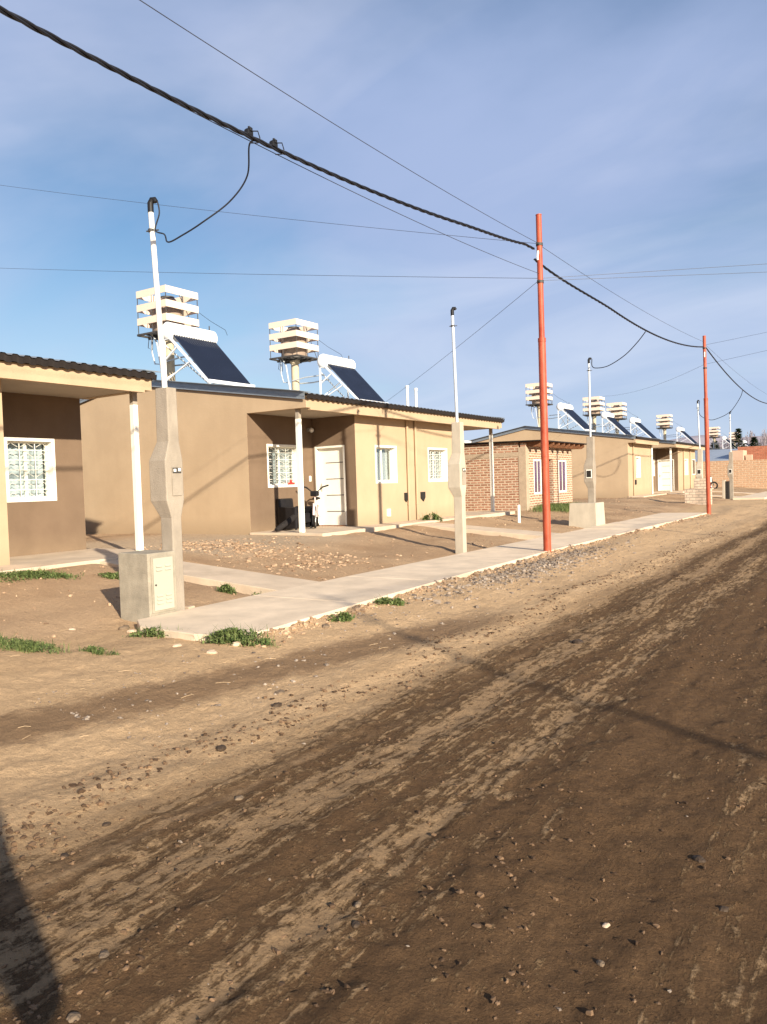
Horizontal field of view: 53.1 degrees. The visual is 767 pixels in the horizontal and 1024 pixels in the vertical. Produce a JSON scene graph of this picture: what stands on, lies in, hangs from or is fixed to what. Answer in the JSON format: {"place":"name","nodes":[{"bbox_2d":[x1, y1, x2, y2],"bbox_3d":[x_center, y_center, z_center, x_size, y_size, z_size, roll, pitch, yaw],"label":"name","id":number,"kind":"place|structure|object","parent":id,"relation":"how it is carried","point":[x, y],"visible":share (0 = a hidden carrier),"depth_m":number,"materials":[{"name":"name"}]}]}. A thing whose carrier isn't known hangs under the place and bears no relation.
{"place":"outdoors","nodes":[
{"label":"outdoors","id":0,"kind":"place"},
{"bbox_2d":[100,559,318,595],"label":"path","id":1,"kind":"structure","parent":0,"point":[246,582],"depth_m":10.70,"materials":[{"name":"concrete"}]},
{"bbox_2d":[3,585,475,739],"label":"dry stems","id":2,"kind":"object","parent":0,"point":[191,650],"visible":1,"depth_m":6.37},
{"bbox_2d":[34,518,730,741],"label":"verge gravel","id":3,"kind":"structure","parent":0,"point":[87,717],"depth_m":6.19,"materials":[{"name":"gravel"}]},
{"bbox_2d":[0,515,766,1023],"bbox_3d":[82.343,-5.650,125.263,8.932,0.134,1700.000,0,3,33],"label":"road","id":4,"kind":"structure","parent":0,"point":[670,731],"depth_m":3.18,"materials":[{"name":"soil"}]},
{"bbox_2d":[66,1012,80,1022],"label":"stone","id":5,"kind":"object","parent":4,"relation":"on","point":[72,1017],"visible":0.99,"depth_m":2.22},
{"bbox_2d":[98,950,109,957],"bbox_3d":[-0.909,1.445,2.496,0.038,0.023,0.045,-1,2,8],"label":"stone","id":6,"kind":"object","parent":4,"relation":"on","point":[104,953],"visible":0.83,"depth_m":2.49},
{"bbox_2d":[216,745,225,751],"bbox_3d":[-0.929,1.351,4.379,0.062,0.036,0.073,0,3,33],"label":"stone","id":7,"kind":"object","parent":4,"relation":"on","point":[220,748],"visible":1,"depth_m":4.36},
{"bbox_2d":[234,795,243,799],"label":"stone","id":8,"kind":"object","parent":4,"relation":"on","point":[240,797],"visible":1,"depth_m":3.75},
{"bbox_2d":[351,920,359,927],"bbox_3d":[-0.096,1.425,2.648,0.032,0.019,0.038,0,3,33],"label":"stone","id":9,"kind":"object","parent":4,"relation":"on","point":[355,924],"visible":1,"depth_m":2.64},
{"bbox_2d":[354,901,360,907],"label":"stone","id":10,"kind":"object","parent":4,"relation":"on","point":[357,904],"visible":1,"depth_m":2.77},
{"bbox_2d":[0,531,723,875],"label":"edge clods","id":11,"kind":"object","parent":4,"relation":"on","point":[36,836],"visible":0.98,"depth_m":4.41,"materials":[{"name":"soil"}]},
{"bbox_2d":[0,529,766,1023],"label":"clods","id":12,"kind":"object","parent":4,"relation":"on","point":[276,951],"visible":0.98,"depth_m":2.96,"materials":[{"name":"soil"}]},
{"bbox_2d":[572,639,583,643],"bbox_3d":[1.782,1.198,7.036,0.101,0.063,0.132,-2,2,-18],"label":"stone","id":13,"kind":"object","parent":4,"relation":"on","point":[577,641],"visible":0.75,"depth_m":7.00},
{"bbox_2d":[596,960,604,966],"bbox_3d":[0.684,1.422,2.417,0.030,0.015,0.026,0,3,33],"label":"stone","id":14,"kind":"object","parent":4,"relation":"on","point":[601,963],"visible":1,"depth_m":2.41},
{"bbox_2d":[692,855,705,862],"bbox_3d":[1.241,1.368,3.019,0.039,0.025,0.057,-3,2,-32],"label":"stone","id":15,"kind":"object","parent":4,"relation":"on","point":[699,858],"visible":1,"depth_m":3.01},
{"bbox_2d":[719,906,728,911],"bbox_3d":[1.190,1.390,2.685,0.033,0.018,0.036,0,3,33],"label":"stone","id":16,"kind":"object","parent":4,"relation":"on","point":[723,908],"visible":1,"depth_m":2.68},
{"bbox_2d":[0,487,766,839],"bbox_3d":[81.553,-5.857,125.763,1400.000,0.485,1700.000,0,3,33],"label":"ground","id":17,"kind":"structure","parent":0,"point":[48,751],"depth_m":6.85,"materials":[{"name":"soil"}]},
{"bbox_2d":[0,632,69,654],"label":"weed clump","id":18,"kind":"object","parent":17,"relation":"on","point":[18,644],"visible":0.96,"depth_m":6.90,"materials":[{"name":"green plant"}]},
{"bbox_2d":[0,566,83,582],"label":"weed clump","id":19,"kind":"object","parent":17,"relation":"on","point":[30,574],"visible":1,"depth_m":10.32,"materials":[{"name":"green plant"}]},
{"bbox_2d":[0,352,160,573],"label":"house","id":20,"kind":"structure","parent":17,"relation":"on","point":[42,516],"depth_m":13.22,"materials":[{"name":"paint"}]},
{"bbox_2d":[4,437,56,501],"bbox_3d":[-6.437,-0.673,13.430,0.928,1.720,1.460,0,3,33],"label":"window","id":21,"kind":"structure","parent":20,"relation":"in","point":[23,456],"depth_m":13.34,"materials":[{"name":"white paint"}]},
{"bbox_2d":[79,644,120,655],"bbox_3d":[-2.458,1.195,6.645,0.523,0.094,0.164,0,3,33],"label":"weed clump","id":22,"kind":"object","parent":17,"relation":"on","point":[94,649],"visible":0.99,"depth_m":6.66,"materials":[{"name":"green plant"}]},
{"bbox_2d":[95,572,118,579],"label":"weed clump","id":23,"kind":"object","parent":17,"relation":"on","point":[109,575],"visible":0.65,"depth_m":10.61,"materials":[{"name":"green plant"}]},
{"bbox_2d":[118,625,129,629],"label":"stone","id":24,"kind":"object","parent":17,"relation":"on","point":[124,627],"visible":0.8,"depth_m":7.86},
{"bbox_2d":[118,550,176,621],"bbox_3d":[-2.558,0.828,8.378,0.518,0.790,0.385,0,3,33],"label":"gas cabinet","id":25,"kind":"object","parent":17,"relation":"on","point":[147,583],"visible":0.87,"depth_m":8.23,"materials":[{"name":"concrete"}]},
{"bbox_2d":[122,624,182,638],"bbox_3d":[-2.155,1.140,7.339,0.761,0.149,0.301,0,3,33],"label":"weed clump","id":26,"kind":"object","parent":17,"relation":"on","point":[152,631],"visible":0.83,"depth_m":7.35,"materials":[{"name":"green plant"}]},
{"bbox_2d":[146,197,184,610],"bbox_3d":[-2.428,-1.144,8.495,0.292,4.614,0.250,0,3,33],"label":"service pole","id":27,"kind":"object","parent":17,"relation":"on","point":[166,480],"visible":0.94,"depth_m":8.44,"materials":[{"name":"grey concrete"}]},
{"bbox_2d":[154,140,256,242],"bbox_3d":[-1.901,-3.211,7.880,1.584,0.821,0.277,0,3,33],"label":"service drop","id":28,"kind":"object","parent":27,"relation":"attached to","point":[226,204],"visible":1,"depth_m":7.75,"materials":[{"name":"rubber"}]},
{"bbox_2d":[206,649,217,653],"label":"stone","id":29,"kind":"object","parent":17,"relation":"on","point":[210,651],"visible":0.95,"depth_m":6.50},
{"bbox_2d":[215,584,236,593],"bbox_3d":[-2.037,0.996,9.992,0.403,0.184,0.217,0,3,41],"label":"weed clump","id":30,"kind":"object","parent":17,"relation":"on","point":[227,588],"visible":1,"depth_m":9.95,"materials":[{"name":"green plant"}]},
{"bbox_2d":[197,620,280,647],"bbox_3d":[-1.298,1.100,6.894,0.845,0.214,0.524,0,3,33],"label":"weed clump","id":31,"kind":"object","parent":17,"relation":"on","point":[232,633],"visible":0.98,"depth_m":6.86,"materials":[{"name":"green plant"}]},
{"bbox_2d":[144,537,377,577],"bbox_3d":[-2.220,0.785,14.054,3.666,0.359,6.114,-3,3,-36],"label":"rubble","id":32,"kind":"object","parent":17,"relation":"on","point":[237,545],"visible":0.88,"depth_m":13.62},
{"bbox_2d":[272,702,281,706],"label":"stone","id":33,"kind":"object","parent":17,"relation":"on","point":[277,704],"visible":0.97,"depth_m":5.20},
{"bbox_2d":[275,689,284,693],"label":"stone","id":34,"kind":"object","parent":17,"relation":"on","point":[280,691],"visible":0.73,"depth_m":5.55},
{"bbox_2d":[80,380,514,535],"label":"house","id":35,"kind":"structure","parent":17,"relation":"on","point":[250,455],"depth_m":19.36,"materials":[{"name":"paint"}]},
{"bbox_2d":[136,285,226,380],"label":"water tower","id":36,"kind":"structure","parent":35,"relation":"on","point":[175,310],"depth_m":20.84,"materials":[{"name":"beige concrete"}]},
{"bbox_2d":[163,322,254,386],"bbox_3d":[-4.483,-4.022,19.561,1.685,1.811,1.660,0,3,33],"label":"solar water heater","id":37,"kind":"object","parent":35,"relation":"on","point":[209,356],"visible":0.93,"depth_m":19.36,"materials":[{"name":"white glass"}]},
{"bbox_2d":[266,444,297,487],"bbox_3d":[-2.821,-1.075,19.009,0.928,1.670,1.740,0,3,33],"label":"window","id":38,"kind":"structure","parent":35,"relation":"in","point":[278,469],"depth_m":18.94,"materials":[{"name":"white paint"}]},
{"bbox_2d":[274,514,298,530],"bbox_3d":[-2.256,0.232,17.816,0.177,0.387,0.860,-1,2,28],"label":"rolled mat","id":39,"kind":"object","parent":35,"relation":"on","point":[287,522],"visible":0.96,"depth_m":17.74,"materials":[{"name":"black fabric"}]},
{"bbox_2d":[276,498,313,529],"bbox_3d":[-2.155,0.042,18.522,0.679,0.748,0.720,0,3,33],"label":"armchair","id":40,"kind":"object","parent":35,"relation":"on","point":[286,508],"visible":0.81,"depth_m":18.43,"materials":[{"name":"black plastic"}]},
{"bbox_2d":[269,318,342,389],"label":"water tower","id":41,"kind":"structure","parent":35,"relation":"on","point":[294,348],"depth_m":25.34,"materials":[{"name":"beige concrete"}]},
{"bbox_2d":[304,485,328,527],"bbox_3d":[-1.749,-0.144,19.071,0.664,1.058,1.474,-2,2,-19],"label":"bicycle","id":42,"kind":"object","parent":35,"relation":"on","point":[316,515],"visible":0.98,"depth_m":18.78,"materials":[{"name":"metal"}]},
{"bbox_2d":[319,447,344,524],"bbox_3d":[-1.294,-0.645,19.509,0.840,1.960,0.104,0,3,33],"label":"door","id":43,"kind":"structure","parent":35,"relation":"in","point":[332,505],"depth_m":19.53,"materials":[{"name":"white paint"}]},
{"bbox_2d":[317,354,385,402],"bbox_3d":[-1.005,-4.327,24.925,1.685,1.811,1.660,0,3,33],"label":"solar water heater","id":44,"kind":"object","parent":35,"relation":"on","point":[357,386],"visible":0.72,"depth_m":24.70,"materials":[{"name":"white glass"}]},
{"bbox_2d":[375,445,397,482],"bbox_3d":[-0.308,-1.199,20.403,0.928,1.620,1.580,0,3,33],"label":"window","id":45,"kind":"structure","parent":35,"relation":"in","point":[380,452],"depth_m":20.54,"materials":[{"name":"white paint"}]},
{"bbox_2d":[427,447,447,481],"bbox_3d":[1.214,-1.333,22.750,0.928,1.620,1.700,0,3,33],"label":"window","id":46,"kind":"structure","parent":35,"relation":"in","point":[436,461],"depth_m":22.90,"materials":[{"name":"white paint"}]},
{"bbox_2d":[326,609,355,621],"bbox_3d":[-0.427,1.069,7.895,0.223,0.145,0.374,0,3,33],"label":"weed clump","id":47,"kind":"object","parent":17,"relation":"on","point":[344,616],"visible":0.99,"depth_m":7.89,"materials":[{"name":"green plant"}]},
{"bbox_2d":[2,493,725,637],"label":"yard stones","id":48,"kind":"object","parent":17,"relation":"on","point":[54,636],"visible":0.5,"depth_m":14.72,"materials":[{"name":"stone"}]},
{"bbox_2d":[373,594,407,606],"bbox_3d":[0.087,1.007,8.827,0.442,0.171,0.298,-2,2,-15],"label":"weed clump","id":49,"kind":"object","parent":17,"relation":"on","point":[394,601],"visible":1,"depth_m":8.78,"materials":[{"name":"green plant"}]},
{"bbox_2d":[422,510,444,520],"bbox_3d":[1.277,0.106,21.041,0.926,0.384,0.462,-1,2,10],"label":"weed clump","id":50,"kind":"object","parent":17,"relation":"on","point":[434,516],"visible":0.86,"depth_m":21.01,"materials":[{"name":"green plant"}]},
{"bbox_2d":[448,307,466,553],"bbox_3d":[1.389,-1.539,14.660,0.292,4.714,0.250,0,3,33],"label":"service pole","id":51,"kind":"object","parent":17,"relation":"on","point":[457,475],"visible":0.94,"depth_m":14.61,"materials":[{"name":"concrete"}]},
{"bbox_2d":[243,514,711,647],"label":"kerb crumbs","id":52,"kind":"object","parent":17,"relation":"on","point":[286,631],"visible":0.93,"depth_m":9.53,"materials":[{"name":"gravel"}]},
{"bbox_2d":[517,505,520,522],"bbox_3d":[3.873,0.085,21.953,0.086,0.580,0.090,0,3,33],"label":"short pipe stub","id":53,"kind":"object","parent":17,"relation":"on","point":[518,515],"visible":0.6,"depth_m":21.92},
{"bbox_2d":[464,440,586,510],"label":"brick house","id":54,"kind":"structure","parent":17,"relation":"on","point":[517,474],"depth_m":27.37,"materials":[{"name":"brick"}]},
{"bbox_2d":[533,459,541,493],"bbox_3d":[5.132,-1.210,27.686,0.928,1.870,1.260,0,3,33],"label":"window","id":55,"kind":"structure","parent":54,"relation":"in","point":[536,462],"depth_m":27.46,"materials":[{"name":"white paint"}]},
{"bbox_2d":[558,460,566,491],"bbox_3d":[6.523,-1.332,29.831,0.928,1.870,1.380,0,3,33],"label":"window","id":56,"kind":"structure","parent":54,"relation":"in","point":[561,463],"depth_m":29.61,"materials":[{"name":"white paint"}]},
{"bbox_2d":[526,501,585,512],"bbox_3d":[6.439,-0.158,27.684,2.544,0.453,5.546,-1,2,17],"label":"weed clump","id":57,"kind":"object","parent":17,"relation":"on","point":[557,507],"visible":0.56,"depth_m":26.77,"materials":[{"name":"green plant"}]},
{"bbox_2d":[469,426,666,497],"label":"house","id":58,"kind":"structure","parent":17,"relation":"on","point":[624,465],"depth_m":40.63,"materials":[{"name":"paint"}]},
{"bbox_2d":[525,383,565,426],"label":"water tower","id":59,"kind":"structure","parent":58,"relation":"on","point":[535,397],"depth_m":43.73,"materials":[{"name":"beige concrete"}]},
{"bbox_2d":[556,403,594,431],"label":"solar water heater","id":60,"kind":"object","parent":58,"relation":"on","point":[568,409],"visible":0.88,"depth_m":42.89,"materials":[{"name":"glass"}]},
{"bbox_2d":[636,457,640,477],"bbox_3d":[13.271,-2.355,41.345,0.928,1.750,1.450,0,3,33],"label":"window","id":61,"kind":"structure","parent":58,"relation":"in","point":[638,459],"depth_m":41.47,"materials":[{"name":"white paint"}]},
{"bbox_2d":[569,502,604,527],"bbox_3d":[5.684,0.114,21.419,0.780,0.750,0.830,0,3,33],"label":"gas cabinet","id":62,"kind":"object","parent":17,"relation":"on","point":[584,515],"visible":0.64,"depth_m":21.10,"materials":[{"name":"concrete"}]},
{"bbox_2d":[584,357,595,502],"bbox_3d":[5.717,-1.918,21.318,0.270,4.714,0.270,0,3,33],"label":"service pole","id":63,"kind":"object","parent":17,"relation":"on","point":[590,472],"visible":0.91,"depth_m":21.25,"materials":[{"name":"grey concrete"}]},
{"bbox_2d":[591,331,645,367],"bbox_3d":[6.295,-4.297,20.498,0.139,0.728,1.801,-3,3,-34],"label":"service drop","id":64,"kind":"object","parent":63,"relation":"attached to","point":[622,356],"visible":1,"depth_m":20.49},
{"bbox_2d":[652,440,713,492],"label":"house","id":65,"kind":"structure","parent":17,"relation":"on","point":[673,466],"depth_m":49.69,"materials":[{"name":"paint"}]},
{"bbox_2d":[583,396,616,431],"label":"water tower","id":66,"kind":"structure","parent":65,"relation":"on","point":[596,404],"depth_m":52.03,"materials":[{"name":"beige concrete"}]},
{"bbox_2d":[601,411,631,434],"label":"solar water heater","id":67,"kind":"object","parent":65,"relation":"on","point":[611,418],"visible":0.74,"depth_m":49.68,"materials":[{"name":"white metal"}]},
{"bbox_2d":[606,402,636,433],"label":"water tower","id":68,"kind":"structure","parent":65,"relation":"on","point":[619,410],"depth_m":56.50,"materials":[{"name":"beige concrete"}]},
{"bbox_2d":[629,417,655,437],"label":"solar water heater","id":69,"kind":"object","parent":65,"relation":"on","point":[635,421],"visible":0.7,"depth_m":55.28,"materials":[{"name":"white metal"}]},
{"bbox_2d":[653,459,654,475],"bbox_3d":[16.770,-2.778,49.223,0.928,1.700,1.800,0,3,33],"label":"window","id":70,"kind":"structure","parent":65,"relation":"in","point":[653,459],"depth_m":49.47,"materials":[{"name":"white paint"}]},
{"bbox_2d":[659,460,672,490],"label":"door","id":71,"kind":"structure","parent":65,"relation":"in","point":[664,466],"depth_m":49.71,"materials":[{"name":"white paint"}]},
{"bbox_2d":[685,459,687,474],"bbox_3d":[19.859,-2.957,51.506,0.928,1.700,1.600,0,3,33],"label":"window","id":72,"kind":"structure","parent":65,"relation":"in","point":[686,460],"depth_m":51.70,"materials":[{"name":"white paint"}]},
{"bbox_2d":[685,400,711,504],"bbox_3d":[14.079,-2.631,34.361,0.950,4.764,1.150,0,3,33],"label":"service pole","id":73,"kind":"object","parent":17,"relation":"on","point":[696,494],"visible":0.9,"depth_m":34.12,"materials":[{"name":"concrete"}]},
{"bbox_2d":[699,390,742,419],"bbox_3d":[14.858,-4.673,33.771,1.874,1.191,0.194,0,3,40],"label":"service drop","id":74,"kind":"object","parent":73,"relation":"attached to","point":[727,413],"visible":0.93,"depth_m":33.66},
{"bbox_2d":[703,335,710,513],"bbox_3d":[10.940,-2.727,26.012,0.255,6.463,0.198,-3,2,-25],"label":"utility pole","id":75,"kind":"object","parent":17,"relation":"on","point":[707,467],"visible":0.96,"depth_m":25.97,"materials":[{"name":"metal"}]},
{"bbox_2d":[533,258,702,347],"bbox_3d":[6.841,-4.945,19.897,0.207,0.624,14.508,0,3,34],"label":"power cable","id":76,"kind":"object","parent":75,"relation":"attached to","point":[580,290],"visible":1,"depth_m":16.86,"materials":[{"name":"rubber"}]},
{"bbox_2d":[706,347,766,403],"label":"power cable","id":77,"kind":"object","parent":75,"relation":"attached to","point":[730,377],"visible":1,"depth_m":30.30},
{"bbox_2d":[710,476,717,488],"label":"motorcycle","id":78,"kind":"object","parent":17,"relation":"on","point":[712,482],"visible":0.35,"depth_m":57.73,"materials":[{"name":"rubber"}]},
{"bbox_2d":[710,440,720,448],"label":"conifer tree","id":79,"kind":"object","parent":17,"relation":"on","point":[716,445],"visible":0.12,"depth_m":90.80,"materials":[{"name":"green plant"}]},
{"bbox_2d":[695,449,752,461],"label":"outbuilding","id":80,"kind":"structure","parent":17,"relation":"on","point":[720,455],"depth_m":63.59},
{"bbox_2d":[656,414,682,439],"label":"water tower","id":81,"kind":"structure","parent":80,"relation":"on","point":[664,423],"depth_m":69.14,"materials":[{"name":"beige concrete"}]},
{"bbox_2d":[722,412,733,498],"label":"service pole","id":82,"kind":"object","parent":17,"relation":"on","point":[727,489],"visible":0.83,"depth_m":41.20,"materials":[{"name":"grey concrete"}]},
{"bbox_2d":[695,459,766,487],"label":"brick wall","id":83,"kind":"structure","parent":17,"relation":"on","point":[750,473],"depth_m":61.20,"materials":[{"name":"brick"}]},
{"bbox_2d":[698,430,766,448],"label":"poplar belt","id":84,"kind":"object","parent":17,"relation":"on","point":[762,440],"visible":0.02,"depth_m":192.58,"materials":[{"name":"plant"}]},
{"bbox_2d":[731,428,747,448],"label":"conifer tree","id":85,"kind":"object","parent":17,"relation":"on","point":[738,440],"visible":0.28,"depth_m":86.68,"materials":[{"name":"green plant"}]},
{"bbox_2d":[738,446,766,459],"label":"brick wall","id":86,"kind":"structure","parent":17,"relation":"on","point":[758,452],"depth_m":65.08,"materials":[{"name":"brick"}]},
{"bbox_2d":[749,436,759,445],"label":"conifer tree","id":87,"kind":"object","parent":17,"relation":"on","point":[754,441],"visible":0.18,"depth_m":86.68,"materials":[{"name":"green plant"}]},
{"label":"house","id":88,"kind":"object","parent":17,"relation":"on","visible":0},
{"bbox_2d":[709,427,725,447],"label":"water tower","id":89,"kind":"structure","parent":88,"relation":"on","point":[714,433],"depth_m":89.71,"materials":[{"name":"beige concrete"}]},
{"bbox_2d":[722,436,736,448],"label":"solar water heater","id":90,"kind":"object","parent":88,"relation":"on","point":[725,438],"visible":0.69,"depth_m":87.47,"materials":[{"name":"white metal"}]},
{"bbox_2d":[729,432,746,445],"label":"water tower","id":91,"kind":"structure","parent":88,"relation":"on","point":[733,436],"depth_m":102.34,"materials":[{"name":"beige concrete"}]},
{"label":"utility pole","id":92,"kind":"object","parent":17,"relation":"on","visible":0},
{"bbox_2d":[0,5,534,249],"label":"power cable","id":93,"kind":"object","parent":92,"relation":"attached to","point":[56,39],"visible":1,"depth_m":6.88,"materials":[{"name":"rubber"}]},
{"bbox_2d":[244,126,259,143],"bbox_3d":[-1.264,-3.639,7.426,0.070,0.150,0.190,0,3,33],"label":"cable clamp","id":94,"kind":"object","parent":93,"relation":"attached to","point":[249,130],"visible":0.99,"depth_m":7.37,"materials":[{"name":"black plastic"}]},
{"bbox_2d":[269,138,283,154],"bbox_3d":[-1.069,-3.669,7.727,0.070,0.150,0.190,0,3,33],"label":"cable clamp","id":95,"kind":"object","parent":93,"relation":"attached to","point":[274,142],"visible":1,"depth_m":7.67,"materials":[{"name":"black plastic"}]},
{"bbox_2d":[117,73,538,273],"bbox_3d":[-0.935,-3.811,8.038,0.008,0.366,14.021,0,2,33],"label":"wire","id":96,"kind":"object","parent":92,"relation":"attached to","point":[336,183],"visible":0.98,"depth_m":8.56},
{"bbox_2d":[0,0,766,440],"label":"sky","id":97,"kind":"structure","parent":0,"point":[636,130],"materials":[{"name":"blue"}]},
{"bbox_2d":[137,513,706,641],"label":"sidewalk","id":98,"kind":"structure","parent":0,"point":[283,608],"depth_m":9.66,"materials":[{"name":"concrete"}]},
{"bbox_2d":[535,214,550,551],"bbox_3d":[2.906,-2.096,13.975,0.158,6.582,0.297,0,3,33],"label":"utility pole","id":99,"kind":"object","parent":98,"relation":"on","point":[544,441],"visible":0.97,"depth_m":13.95,"materials":[{"name":"metal"}]},
{"bbox_2d":[2,185,535,243],"bbox_3d":[-5.775,-7.513,18.394,19.346,5.508,0.008,-1,2,28],"label":"wire","id":100,"kind":"object","parent":99,"relation":"attached to","point":[281,218],"visible":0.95,"depth_m":16.40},
{"bbox_2d":[8,268,536,278],"bbox_3d":[-5.750,-5.813,18.414,19.354,3.348,0.008,-1,2,28],"label":"wire","id":101,"kind":"object","parent":99,"relation":"attached to","point":[270,274],"visible":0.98,"depth_m":16.68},
{"bbox_2d":[140,0,536,242],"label":"wire","id":102,"kind":"object","parent":99,"relation":"attached to","point":[311,109],"visible":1,"depth_m":8.04,"materials":[{"name":"metal"}]},
{"bbox_2d":[386,282,536,401],"bbox_3d":[1.422,-3.842,19.203,0.008,1.068,10.900,-2,2,-15],"label":"wire","id":103,"kind":"object","parent":99,"relation":"attached to","point":[469,337],"visible":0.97,"depth_m":17.00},
{"bbox_2d":[543,247,700,340],"bbox_3d":[6.849,-5.275,19.940,0.008,0.256,14.432,0,3,34],"label":"wire","id":104,"kind":"object","parent":99,"relation":"attached to","point":[612,292],"visible":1,"depth_m":17.31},
{"bbox_2d":[544,272,760,280],"bbox_3d":[12.456,-5.196,15.922,19.694,1.248,0.008,-2,2,-12],"label":"wire","id":105,"kind":"object","parent":99,"relation":"attached to","point":[655,276],"visible":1,"depth_m":14.38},
{"bbox_2d":[550,264,759,277],"bbox_3d":[12.447,-5.481,15.911,19.694,1.738,0.008,-2,2,-12],"label":"wire","id":106,"kind":"object","parent":99,"relation":"attached to","point":[651,271],"visible":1,"depth_m":14.38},
{"bbox_2d":[252,535,656,661],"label":"gravel","id":107,"kind":"structure","parent":0,"point":[543,562],"depth_m":11.52,"materials":[{"name":"gravel"}]},
{"bbox_2d":[412,522,560,539],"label":"path","id":108,"kind":"structure","parent":0,"point":[513,533],"depth_m":18.75,"materials":[{"name":"concrete"}]},
{"bbox_2d":[676,427,697,443],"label":"solar water heater","id":109,"kind":"object","parent":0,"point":[681,430],"visible":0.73,"depth_m":67.83,"materials":[{"name":"white metal"}]},
{"bbox_2d":[668,493,740,497],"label":"path","id":110,"kind":"structure","parent":0,"point":[712,495],"depth_m":43.17,"materials":[{"name":"concrete"}]},
{"bbox_2d":[672,435,766,448],"bbox_3d":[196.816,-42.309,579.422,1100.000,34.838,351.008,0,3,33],"label":"hills","id":111,"kind":"structure","parent":0,"point":[702,439],"depth_m":510.66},
{"bbox_2d":[712,491,755,493],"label":"path","id":112,"kind":"structure","parent":0,"point":[737,492],"depth_m":48.79,"materials":[{"name":"concrete"}]},
{"bbox_2d":[733,491,766,499],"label":"sidewalk","id":113,"kind":"structure","parent":0,"point":[762,495],"depth_m":40.75,"materials":[{"name":"concrete"}]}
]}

